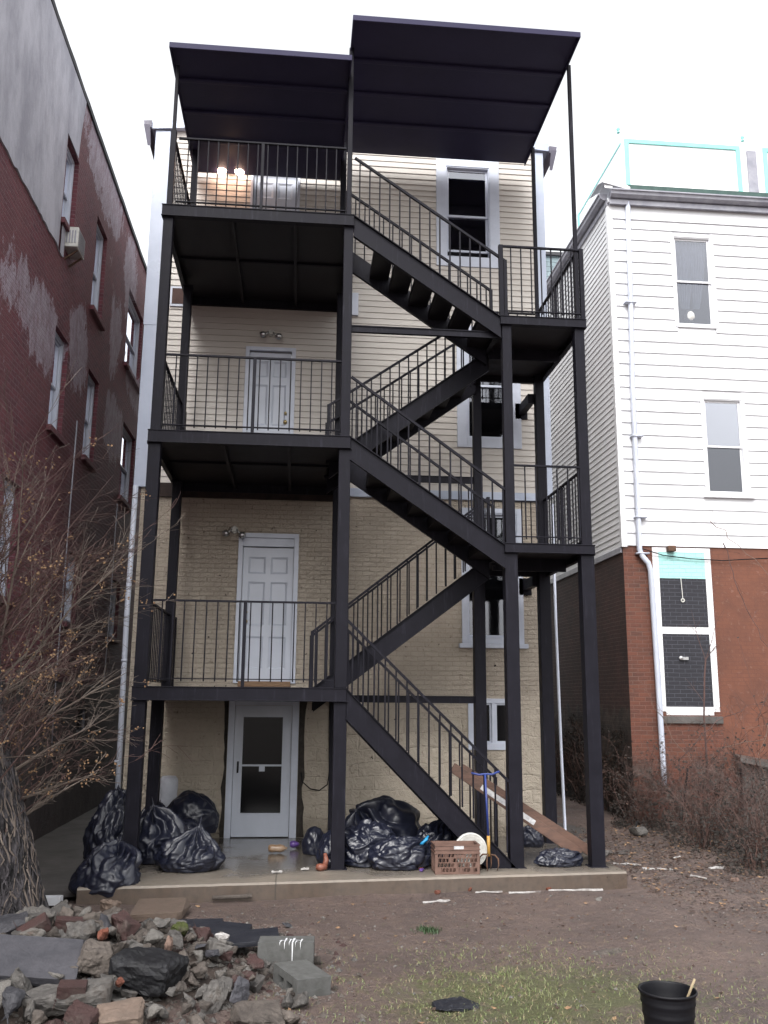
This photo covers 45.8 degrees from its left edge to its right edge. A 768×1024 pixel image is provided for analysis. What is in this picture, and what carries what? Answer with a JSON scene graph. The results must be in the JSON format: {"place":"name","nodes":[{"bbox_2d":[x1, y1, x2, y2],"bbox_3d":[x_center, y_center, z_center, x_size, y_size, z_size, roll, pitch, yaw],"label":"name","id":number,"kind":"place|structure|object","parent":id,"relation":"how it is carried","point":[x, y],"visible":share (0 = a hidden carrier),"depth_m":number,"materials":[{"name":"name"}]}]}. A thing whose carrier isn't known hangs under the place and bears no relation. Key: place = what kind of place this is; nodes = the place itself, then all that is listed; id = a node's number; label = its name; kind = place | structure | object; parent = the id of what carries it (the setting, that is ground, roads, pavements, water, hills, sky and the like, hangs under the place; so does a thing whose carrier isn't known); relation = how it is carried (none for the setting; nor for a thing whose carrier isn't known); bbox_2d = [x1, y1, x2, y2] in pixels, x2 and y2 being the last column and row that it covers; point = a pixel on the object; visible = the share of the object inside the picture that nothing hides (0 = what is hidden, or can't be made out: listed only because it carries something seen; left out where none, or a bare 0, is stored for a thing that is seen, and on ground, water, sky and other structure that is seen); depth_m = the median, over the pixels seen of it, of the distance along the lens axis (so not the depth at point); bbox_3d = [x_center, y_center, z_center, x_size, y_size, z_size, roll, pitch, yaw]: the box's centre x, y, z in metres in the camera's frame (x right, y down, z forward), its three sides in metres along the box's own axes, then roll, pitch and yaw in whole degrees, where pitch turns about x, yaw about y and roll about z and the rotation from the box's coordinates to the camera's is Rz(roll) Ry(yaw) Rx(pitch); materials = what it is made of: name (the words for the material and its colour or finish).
{"place":"outdoors","nodes":[
{"label":"outdoors","id":0,"kind":"place"},
{"bbox_2d":[34,808,94,896],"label":"alley path","id":1,"kind":"structure","parent":0,"point":[60,851],"depth_m":11.85,"materials":[{"name":"concrete"}]},
{"bbox_2d":[49,783,767,1023],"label":"ground","id":2,"kind":"structure","parent":0,"point":[589,921],"depth_m":7.86,"materials":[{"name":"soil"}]},
{"bbox_2d":[0,0,146,840],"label":"maroon brick building","id":3,"kind":"structure","parent":2,"relation":"on","point":[58,315],"depth_m":13.90,"materials":[{"name":"brick"}]},
{"bbox_2d":[0,481,14,595],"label":"window","id":4,"kind":"structure","parent":3,"relation":"in","point":[3,568],"depth_m":11.59,"materials":[{"name":"white paint"}]},
{"bbox_2d":[48,332,63,429],"bbox_3d":[-4.942,-1.918,13.472,0.100,1.520,0.750,2,-12,-5],"label":"window","id":5,"kind":"structure","parent":3,"relation":"in","point":[59,345],"depth_m":13.74,"materials":[{"name":"glass"}]},
{"bbox_2d":[51,421,77,743],"bbox_3d":[-4.914,0.989,14.010,0.033,5.000,0.072,2,-12,-5],"label":"wall cable","id":6,"kind":"object","parent":3,"relation":"attached to","point":[66,552],"depth_m":14.15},
{"bbox_2d":[62,148,74,223],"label":"window","id":7,"kind":"structure","parent":3,"relation":"in","point":[69,173],"depth_m":14.12,"materials":[{"name":"glass"}]},
{"bbox_2d":[63,553,74,621],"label":"window","id":8,"kind":"structure","parent":3,"relation":"in","point":[68,606],"depth_m":14.85,"materials":[{"name":"glass"}]},
{"bbox_2d":[64,227,84,267],"bbox_3d":[-4.714,-3.992,13.785,0.257,0.488,0.448,2,-12,-5],"label":"window air conditioner","id":9,"kind":"object","parent":3,"relation":"attached to","point":[74,246],"depth_m":13.63,"materials":[{"name":"white plastic"}]},
{"bbox_2d":[82,374,94,457],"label":"window","id":10,"kind":"structure","parent":3,"relation":"in","point":[91,385],"depth_m":15.89,"materials":[{"name":"glass"}]},
{"bbox_2d":[91,224,102,310],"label":"window","id":11,"kind":"structure","parent":3,"relation":"in","point":[99,238],"depth_m":16.23,"materials":[{"name":"glass"}]},
{"bbox_2d":[108,581,116,636],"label":"window","id":12,"kind":"structure","parent":3,"relation":"in","point":[111,628],"depth_m":18.35,"materials":[{"name":"glass"}]},
{"bbox_2d":[118,426,131,501],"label":"window","id":13,"kind":"structure","parent":3,"relation":"in","point":[126,439],"depth_m":19.41,"materials":[{"name":"glass"}]},
{"bbox_2d":[125,296,139,377],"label":"window","id":14,"kind":"structure","parent":3,"relation":"in","point":[133,322],"depth_m":19.80,"materials":[{"name":"white paint"}]},
{"bbox_2d":[0,352,192,926],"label":"bare tree","id":15,"kind":"object","parent":2,"relation":"on","point":[21,886],"visible":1,"depth_m":8.19,"materials":[{"name":"brown plant"}]},
{"bbox_2d":[0,931,257,1023],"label":"earth mound","id":16,"kind":"object","parent":2,"relation":"on","point":[13,1020],"visible":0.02,"depth_m":6.10,"materials":[{"name":"soil"}]},
{"bbox_2d":[0,911,28,934],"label":"stone block","id":17,"kind":"object","parent":16,"relation":"on","point":[7,924],"depth_m":6.73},
{"bbox_2d":[1,986,30,1023],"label":"stone block","id":18,"kind":"object","parent":16,"relation":"on","point":[12,998],"depth_m":5.44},
{"bbox_2d":[44,1019,61,1023],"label":"brick chunk","id":19,"kind":"object","parent":16,"relation":"on","point":[56,1021],"visible":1,"depth_m":5.42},
{"bbox_2d":[31,1009,47,1023],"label":"brown stone","id":20,"kind":"object","parent":19,"relation":"on","point":[39,1017],"visible":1,"depth_m":5.38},
{"bbox_2d":[21,977,113,1020],"bbox_3d":[-1.954,3.016,5.634,0.542,0.164,0.243,-4,-5,-13],"label":"stone block","id":21,"kind":"object","parent":16,"relation":"on","point":[97,992],"depth_m":5.56,"materials":[{"name":"stone"}]},
{"bbox_2d":[52,979,87,1009],"bbox_3d":[-1.924,2.938,5.543,0.222,0.091,0.294,6,-1,-10],"label":"brick","id":22,"kind":"object","parent":21,"relation":"on","point":[66,989],"visible":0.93,"depth_m":5.55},
{"bbox_2d":[54,912,86,932],"bbox_3d":[-2.314,3.060,6.683,0.272,0.186,0.168,-1,-12,6],"label":"brick","id":23,"kind":"object","parent":16,"relation":"on","point":[60,922],"visible":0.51,"depth_m":6.65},
{"bbox_2d":[66,919,99,940],"bbox_3d":[-2.135,2.970,6.456,0.227,0.171,0.214,13,-16,-26],"label":"stone block","id":24,"kind":"object","parent":16,"relation":"on","point":[86,930],"depth_m":6.40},
{"bbox_2d":[77,938,113,977],"bbox_3d":[-1.912,3.023,6.129,0.296,0.212,0.201,21,-5,-12],"label":"stone block","id":25,"kind":"object","parent":16,"relation":"on","point":[95,956],"depth_m":6.05,"materials":[{"name":"stone"}]},
{"bbox_2d":[111,910,142,940],"bbox_3d":[-1.911,3.122,6.749,0.216,0.276,0.328,15,-27,21],"label":"brick chunk","id":26,"kind":"object","parent":16,"relation":"on","point":[125,923],"visible":0.84,"depth_m":6.67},
{"bbox_2d":[108,946,188,997],"bbox_3d":[-1.577,3.031,6.068,0.492,0.313,0.364,8,-6,3],"label":"asphalt slab","id":27,"kind":"object","parent":16,"relation":"on","point":[150,972],"depth_m":5.92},
{"bbox_2d":[167,930,182,948],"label":"grey stone","id":28,"kind":"object","parent":16,"relation":"on","point":[176,936],"visible":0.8,"depth_m":6.68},
{"bbox_2d":[11,915,366,1023],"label":"rubble fragments","id":29,"kind":"object","parent":16,"relation":"on","point":[228,1004],"visible":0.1,"depth_m":6.37,"materials":[{"name":"grey stone"}]},
{"bbox_2d":[14,912,51,932],"bbox_3d":[-2.492,2.921,6.428,0.225,0.161,0.124,-26,15,-20],"label":"brick","id":30,"kind":"object","parent":29,"relation":"on","point":[42,921],"visible":0.7,"depth_m":6.42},
{"bbox_2d":[0,934,83,986],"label":"flagstone","id":31,"kind":"object","parent":29,"relation":"on","point":[35,959],"visible":0.73,"depth_m":6.01,"materials":[{"name":"stone"}]},
{"bbox_2d":[63,999,98,1023],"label":"brick","id":32,"kind":"object","parent":29,"relation":"on","point":[78,1012],"visible":1,"depth_m":5.39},
{"bbox_2d":[190,961,207,978],"bbox_3d":[-1.284,3.176,6.312,0.117,0.070,0.115,-15,23,-11],"label":"brown stone","id":33,"kind":"object","parent":29,"relation":"on","point":[199,970],"visible":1,"depth_m":6.29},
{"bbox_2d":[190,923,213,943],"bbox_3d":[-1.442,3.266,6.976,0.166,0.213,0.253,5,-32,25],"label":"brick chunk","id":34,"kind":"object","parent":29,"relation":"on","point":[205,933],"visible":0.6,"depth_m":6.99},
{"bbox_2d":[187,918,251,937],"bbox_3d":[-1.364,3.462,7.547,0.496,0.036,0.339,5,-8,2],"label":"slate sheet","id":35,"kind":"object","parent":29,"relation":"on","point":[215,926],"visible":0.56,"depth_m":7.60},
{"bbox_2d":[291,991,308,1008],"bbox_3d":[-0.581,3.266,6.071,0.166,0.090,0.113,-22,-38,-8],"label":"grey stone","id":36,"kind":"object","parent":29,"relation":"on","point":[301,1000],"visible":0.84,"depth_m":6.04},
{"bbox_2d":[208,957,223,961],"bbox_3d":[-1.237,3.265,6.730,0.159,0.103,0.134,-7,-14,31],"label":"mortar chunk","id":37,"kind":"object","parent":16,"relation":"on","point":[217,959],"visible":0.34,"depth_m":6.67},
{"bbox_2d":[208,940,233,956],"bbox_3d":[-1.212,3.225,6.697,0.192,0.104,0.152,17,-26,-8],"label":"grey stone","id":38,"kind":"object","parent":37,"relation":"on","point":[213,945],"visible":0.87,"depth_m":6.65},
{"bbox_2d":[224,927,278,947],"bbox_3d":[-1.064,3.380,7.249,0.459,0.064,0.307,0,-7,-11],"label":"slate sheet","id":39,"kind":"object","parent":16,"relation":"on","point":[245,938],"visible":0.52,"depth_m":7.25,"materials":[{"name":"stone"}]},
{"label":"grey stone","id":40,"kind":"object","parent":16,"relation":"on","visible":0},
{"bbox_2d":[9,967,32,991],"bbox_3d":[-2.301,2.984,5.750,0.167,0.173,0.182,-2,-8,2],"label":"grey stone","id":41,"kind":"object","parent":40,"relation":"on","point":[19,979],"visible":0.59,"depth_m":5.69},
{"bbox_2d":[130,897,190,921],"bbox_3d":[-2.112,3.733,8.556,0.523,0.082,0.468,-2,-5,0],"label":"sandstone slab","id":42,"kind":"object","parent":2,"relation":"on","point":[177,908],"depth_m":8.46,"materials":[{"name":"stone"}]},
{"bbox_2d":[200,979,227,1014],"bbox_3d":[-1.105,3.163,5.924,0.170,0.215,0.119,6,-30,-10],"label":"standing stone","id":43,"kind":"object","parent":2,"relation":"on","point":[215,993],"visible":0.79,"depth_m":5.89,"materials":[{"name":"stone"}]},
{"bbox_2d":[229,976,249,1003],"bbox_3d":[-0.944,3.147,5.954,0.142,0.190,0.084,28,-33,-21],"label":"standing stone","id":44,"kind":"object","parent":2,"relation":"on","point":[240,991],"visible":0.88,"depth_m":5.94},
{"bbox_2d":[249,974,264,992],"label":"grey stone","id":45,"kind":"object","parent":2,"relation":"on","point":[256,984],"visible":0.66,"depth_m":6.32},
{"bbox_2d":[230,999,284,1023],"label":"stone slab","id":46,"kind":"object","parent":2,"relation":"on","point":[263,1011],"depth_m":5.68,"materials":[{"name":"stone"}]},
{"bbox_2d":[257,936,314,969],"bbox_3d":[-0.743,3.355,6.931,0.420,0.193,0.202,1,-12,-2],"label":"cinder block","id":47,"kind":"object","parent":2,"relation":"on","point":[271,949],"depth_m":6.84,"materials":[{"name":"grey concrete"}]},
{"bbox_2d":[282,1009,299,1023],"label":"brown stone","id":48,"kind":"object","parent":2,"relation":"on","point":[290,1017],"visible":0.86,"depth_m":5.72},
{"bbox_2d":[273,959,330,996],"bbox_3d":[-0.587,3.336,6.477,0.260,0.150,0.400,9,-12,-30],"label":"cinder block","id":49,"kind":"object","parent":2,"relation":"on","point":[301,976],"depth_m":6.39,"materials":[{"name":"concrete"}]},
{"bbox_2d":[114,120,566,837],"bbox_3d":[-1.024,0.258,18.995,6.836,11.900,10.446,2,-12,-5],"label":"brick and siding house","id":50,"kind":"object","parent":2,"relation":"on","point":[270,760],"visible":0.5,"depth_m":13.79,"materials":[{"name":"brick"}]},
{"bbox_2d":[224,701,298,837],"bbox_3d":[-1.745,3.678,13.038,1.010,1.895,0.070,2,-12,-5],"label":"door","id":51,"kind":"structure","parent":50,"relation":"in","point":[262,749],"depth_m":13.04,"materials":[{"name":"white paint"}]},
{"bbox_2d":[233,533,298,686],"bbox_3d":[-1.741,1.439,13.506,0.900,2.270,0.110,2,-12,-5],"label":"door","id":52,"kind":"structure","parent":50,"relation":"in","point":[269,574],"depth_m":13.56,"materials":[{"name":"white paint"}]},
{"bbox_2d":[243,346,295,433],"bbox_3d":[-1.786,-1.522,14.105,0.780,2.170,0.110,2,-12,-5],"label":"door","id":53,"kind":"structure","parent":50,"relation":"in","point":[265,364],"depth_m":14.22,"materials":[{"name":"white paint"}]},
{"bbox_2d":[250,175,299,210],"bbox_3d":[-1.780,-4.500,14.714,0.800,2.250,0.110,2,-12,-5],"label":"door","id":54,"kind":"structure","parent":50,"relation":"in","point":[281,182],"depth_m":14.91,"materials":[{"name":"white paint"}]},
{"bbox_2d":[123,15,608,869],"bbox_3d":[-0.222,-0.912,12.450,5.581,10.737,3.268,2,-12,-5],"label":"steel fire escape","id":55,"kind":"object","parent":50,"relation":"attached to","point":[415,87],"visible":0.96,"depth_m":12.23,"materials":[{"name":"metal"}]},
{"bbox_2d":[436,158,499,268],"bbox_3d":[1.366,-4.919,15.375,1.294,2.204,0.600,2,-12,-5],"label":"window","id":56,"kind":"structure","parent":50,"relation":"in","point":[467,191],"depth_m":15.26,"materials":[{"name":"white paint"}]},
{"bbox_2d":[468,699,505,749],"bbox_3d":[1.629,3.142,13.483,0.780,0.740,0.070,2,-12,-5],"label":"window","id":57,"kind":"structure","parent":50,"relation":"in","point":[495,707],"depth_m":13.47,"materials":[{"name":"white paint"}]},
{"bbox_2d":[456,326,521,448],"bbox_3d":[1.644,-1.943,14.794,1.274,2.274,0.600,2,-12,-5],"label":"window","id":58,"kind":"structure","parent":50,"relation":"in","point":[491,395],"depth_m":14.56,"materials":[{"name":"white paint"}]},
{"bbox_2d":[459,508,528,648],"bbox_3d":[1.631,1.016,14.164,1.354,2.484,0.650,2,-12,-5],"label":"window","id":59,"kind":"structure","parent":50,"relation":"in","point":[493,586],"depth_m":14.14,"materials":[{"name":"white paint"}]},
{"bbox_2d":[76,836,626,904],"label":"patio slab","id":60,"kind":"structure","parent":2,"relation":"on","point":[249,865],"depth_m":9.97,"materials":[{"name":"concrete"}]},
{"bbox_2d":[83,783,125,859],"bbox_3d":[-3.159,3.628,10.575,0.596,0.923,0.571,-4,-12,20],"label":"bin bag","id":61,"kind":"object","parent":60,"relation":"on","point":[106,823],"visible":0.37,"depth_m":10.42,"materials":[{"name":"black plastic"}]},
{"bbox_2d":[67,837,141,897],"bbox_3d":[-2.905,3.698,9.530,0.729,0.531,0.685,2,-12,-5],"label":"bin bag","id":62,"kind":"object","parent":60,"relation":"on","point":[106,869],"visible":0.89,"depth_m":9.35,"materials":[{"name":"black plastic"}]},
{"bbox_2d":[139,797,187,864],"bbox_3d":[-2.676,3.781,10.888,0.728,0.738,0.683,2,-12,-5],"label":"bin bag","id":63,"kind":"object","parent":60,"relation":"on","point":[159,825],"visible":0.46,"depth_m":10.69,"materials":[{"name":"black plastic"}]},
{"bbox_2d":[159,775,177,806],"bbox_3d":[-2.979,4.066,12.517,0.258,0.845,0.258,2,-12,-5],"label":"wrapped roll","id":64,"kind":"object","parent":60,"relation":"on","point":[168,789],"visible":0.41,"depth_m":12.46,"materials":[{"name":"plastic"}]},
{"bbox_2d":[179,817,197,828],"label":"bin bag","id":65,"kind":"object","parent":60,"relation":"on","point":[189,822],"visible":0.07,"depth_m":11.54,"materials":[{"name":"black plastic"}]},
{"bbox_2d":[166,790,219,833],"bbox_3d":[-2.575,3.981,12.115,0.777,0.540,0.625,2,-12,-5],"label":"bin bag","id":66,"kind":"object","parent":65,"relation":"on","point":[195,806],"visible":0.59,"depth_m":11.94,"materials":[{"name":"black plastic"}]},
{"bbox_2d":[153,815,225,872],"bbox_3d":[-2.197,3.731,10.311,0.812,0.591,0.597,2,-12,-5],"label":"bin bag","id":67,"kind":"object","parent":60,"relation":"on","point":[195,848],"visible":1,"depth_m":10.12,"materials":[{"name":"black plastic"}]},
{"bbox_2d":[301,826,323,854],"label":"bin bag","id":68,"kind":"object","parent":60,"relation":"on","point":[313,835],"visible":0.66,"depth_m":11.38,"materials":[{"name":"black plastic"}]},
{"bbox_2d":[315,829,330,865],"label":"bin bag","id":69,"kind":"object","parent":60,"relation":"on","point":[324,845],"visible":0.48,"depth_m":10.55,"materials":[{"name":"black plastic"}]},
{"bbox_2d":[344,818,396,866],"bbox_3d":[-0.187,3.891,10.781,0.820,0.501,0.672,2,-12,-5],"label":"bin bag","id":70,"kind":"object","parent":60,"relation":"on","point":[363,837],"visible":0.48,"depth_m":10.56,"materials":[{"name":"black plastic"}]},
{"bbox_2d":[345,795,421,836],"bbox_3d":[-0.005,3.922,11.463,1.088,0.677,0.802,2,-12,-5],"label":"bin bag","id":71,"kind":"object","parent":60,"relation":"on","point":[399,817],"visible":0.41,"depth_m":11.29,"materials":[{"name":"black plastic"}]},
{"bbox_2d":[368,834,430,870],"bbox_3d":[0.195,3.910,10.510,0.802,0.361,0.527,2,-12,-5],"label":"bin bag","id":72,"kind":"object","parent":60,"relation":"on","point":[407,852],"visible":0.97,"depth_m":10.32,"materials":[{"name":"black plastic"}]},
{"bbox_2d":[415,819,454,861],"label":"bin bag","id":73,"kind":"object","parent":60,"relation":"on","point":[438,830],"visible":0.28,"depth_m":10.91,"materials":[{"name":"black plastic"}]},
{"bbox_2d":[430,840,479,874],"bbox_3d":[0.801,3.881,10.228,0.516,0.312,0.310,2,-12,-5],"label":"plastic crate","id":74,"kind":"object","parent":60,"relation":"on","point":[458,849],"visible":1,"depth_m":10.11,"materials":[{"name":"plastic"}]},
{"bbox_2d":[456,832,486,866],"bbox_3d":[0.993,3.881,10.438,0.386,0.386,0.050,2,-12,-5],"label":"pail lid","id":75,"kind":"object","parent":60,"relation":"on","point":[469,836],"visible":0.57,"depth_m":10.44,"materials":[{"name":"white plastic"}]},
{"bbox_2d":[471,771,499,870],"bbox_3d":[1.188,3.533,10.449,0.337,1.084,0.185,2,-12,-5],"label":"hand cultivator","id":76,"kind":"object","parent":60,"relation":"on","point":[487,822],"visible":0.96,"depth_m":10.44,"materials":[{"name":"blue paint"}]},
{"bbox_2d":[449,763,582,852],"bbox_3d":[1.594,3.608,11.000,1.603,1.098,0.102,2,-12,-5],"label":"board","id":77,"kind":"object","parent":60,"relation":"on","point":[545,830],"visible":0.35,"depth_m":10.95,"materials":[{"name":"wood"}]},
{"bbox_2d":[463,764,587,854],"bbox_3d":[1.754,3.663,11.170,1.675,1.091,0.100,2,-12,-5],"label":"board","id":78,"kind":"object","parent":60,"relation":"on","point":[572,838],"visible":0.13,"depth_m":11.12,"materials":[{"name":"wood"}]},
{"bbox_2d":[523,825,543,847],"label":"bin bag","id":79,"kind":"object","parent":60,"relation":"on","point":[533,838],"visible":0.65,"depth_m":12.12,"materials":[{"name":"black plastic"}]},
{"bbox_2d":[534,847,582,866],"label":"bin bag","id":80,"kind":"object","parent":60,"relation":"on","point":[558,857],"visible":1,"depth_m":10.61,"materials":[{"name":"black plastic"}]},
{"bbox_2d":[431,996,478,1011],"bbox_3d":[0.479,3.371,6.209,0.336,0.058,0.258,4,-10,-11],"label":"flat stone","id":81,"kind":"object","parent":2,"relation":"on","point":[456,1004],"visible":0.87,"depth_m":6.17,"materials":[{"name":"stone"}]},
{"bbox_2d":[195,836,763,1023],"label":"yard leaves","id":82,"kind":"object","parent":2,"relation":"on","point":[566,1007],"visible":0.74,"depth_m":8.36,"materials":[{"name":"brown plant"}]},
{"bbox_2d":[546,251,562,279],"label":"blue shingle building","id":83,"kind":"structure","parent":2,"relation":"on","point":[555,256],"depth_m":28.20,"materials":[{"name":"wood"}]},
{"bbox_2d":[547,175,767,823],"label":"white siding house","id":84,"kind":"structure","parent":2,"relation":"on","point":[676,329],"depth_m":16.83,"materials":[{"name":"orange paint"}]},
{"bbox_2d":[554,709,649,818],"bbox_3d":[3.810,4.721,18.203,1.162,2.195,7.204,2,-12,-5],"label":"wall creeper","id":85,"kind":"object","parent":84,"relation":"attached to","point":[579,738],"depth_m":17.46,"materials":[{"name":"brown plant"}]},
{"bbox_2d":[570,127,767,239],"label":"roof terrace screen","id":86,"kind":"object","parent":84,"relation":"on","point":[683,166],"visible":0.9,"depth_m":18.90,"materials":[{"name":"teal paint"}]},
{"bbox_2d":[652,547,723,723],"bbox_3d":[5.301,2.135,15.935,1.120,3.060,0.060,2,-12,-5],"label":"painted window","id":87,"kind":"structure","parent":84,"relation":"in","point":[683,587],"depth_m":15.96,"materials":[{"name":"white paint"}]},
{"bbox_2d":[670,233,718,328],"bbox_3d":[5.883,-4.351,17.612,1.294,2.354,0.580,2,-12,-5],"label":"window","id":88,"kind":"structure","parent":84,"relation":"in","point":[692,256],"depth_m":17.52,"materials":[{"name":"white plastic"}]},
{"bbox_2d":[700,395,754,498],"bbox_3d":[6.246,-1.161,16.971,1.294,2.354,0.630,2,-12,-5],"label":"window","id":89,"kind":"structure","parent":84,"relation":"in","point":[724,435],"depth_m":17.21,"materials":[{"name":"white plastic"}]},
{"bbox_2d":[603,731,713,829],"bbox_3d":[4.369,4.299,14.640,2.383,1.496,1.805,8,-14,-32],"label":"bramble bush","id":90,"kind":"object","parent":2,"relation":"on","point":[639,805],"visible":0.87,"depth_m":14.58,"materials":[{"name":"brown plant"}]},
{"bbox_2d":[566,820,767,933],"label":"leaf litter","id":91,"kind":"object","parent":2,"relation":"on","point":[677,868],"visible":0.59,"depth_m":11.38,"materials":[{"name":"brown plant"}]},
{"bbox_2d":[637,980,697,1023],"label":"black bucket","id":92,"kind":"object","parent":2,"relation":"on","point":[665,1002],"visible":1,"depth_m":5.33,"materials":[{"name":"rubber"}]},
{"bbox_2d":[630,711,760,839],"bbox_3d":[4.644,4.044,14.194,1.856,1.866,2.064,2,-12,-5],"label":"bramble bush","id":93,"kind":"object","parent":2,"relation":"on","point":[677,808],"visible":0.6,"depth_m":13.90,"materials":[{"name":"brown plant"}]},
{"bbox_2d":[627,734,767,855],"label":"bramble bush","id":94,"kind":"object","parent":2,"relation":"on","point":[700,841],"visible":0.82,"depth_m":12.57,"materials":[{"name":"brown plant"}]},
{"bbox_2d":[639,511,767,806],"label":"arching canes","id":95,"kind":"object","parent":2,"relation":"on","point":[765,699],"visible":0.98,"depth_m":14.22,"materials":[{"name":"plant"}]},
{"bbox_2d":[685,611,729,826],"bbox_3d":[5.361,3.380,14.968,0.817,3.576,0.254,2,-12,-5],"label":"forked sapling","id":96,"kind":"object","parent":2,"relation":"on","point":[703,699],"visible":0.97,"depth_m":15.04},
{"bbox_2d":[650,702,766,837],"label":"bramble bush","id":97,"kind":"object","parent":2,"relation":"on","point":[719,782],"visible":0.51,"depth_m":14.12,"materials":[{"name":"brown plant"}]},
{"bbox_2d":[656,637,767,837],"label":"bramble bush","id":98,"kind":"object","parent":2,"relation":"on","point":[726,752],"visible":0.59,"depth_m":13.89,"materials":[{"name":"brown plant"}]},
{"bbox_2d":[679,766,767,875],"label":"bramble bush","id":99,"kind":"object","parent":2,"relation":"on","point":[762,855],"visible":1,"depth_m":11.39,"materials":[{"name":"brown plant"}]},
{"bbox_2d":[693,723,767,857],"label":"bramble bush","id":100,"kind":"object","parent":2,"relation":"on","point":[733,769],"visible":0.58,"depth_m":12.68,"materials":[{"name":"brown plant"}]},
{"bbox_2d":[55,0,767,265],"label":"sky","id":101,"kind":"structure","parent":0,"point":[684,70],"materials":[{"name":"white"}]},
{"bbox_2d":[195,847,767,1023],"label":"dry grass","id":102,"kind":"structure","parent":0,"point":[528,985],"depth_m":6.67,"materials":[{"name":"plant"}]},
{"bbox_2d":[248,919,767,1023],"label":"short grass","id":103,"kind":"structure","parent":0,"point":[504,977],"depth_m":6.57,"materials":[{"name":"plant"}]},
{"bbox_2d":[557,816,631,853],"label":"alley path","id":104,"kind":"structure","parent":0,"point":[569,827],"depth_m":14.32,"materials":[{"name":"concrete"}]},
{"label":"brown stone","id":105,"kind":"object","parent":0,"visible":0},
{"bbox_2d":[144,928,163,943],"bbox_3d":[-1.649,3.050,6.522,0.131,0.095,0.100,17,12,-19],"label":"pale stone","id":106,"kind":"object","parent":105,"relation":"on","point":[153,935],"visible":0.94,"depth_m":6.49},
{"label":"bluestone chip","id":107,"kind":"object","parent":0,"visible":0},
{"bbox_2d":[96,997,144,1023],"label":"stone slab","id":108,"kind":"object","parent":107,"relation":"on","point":[128,1011],"depth_m":5.47,"materials":[{"name":"beige stone"}]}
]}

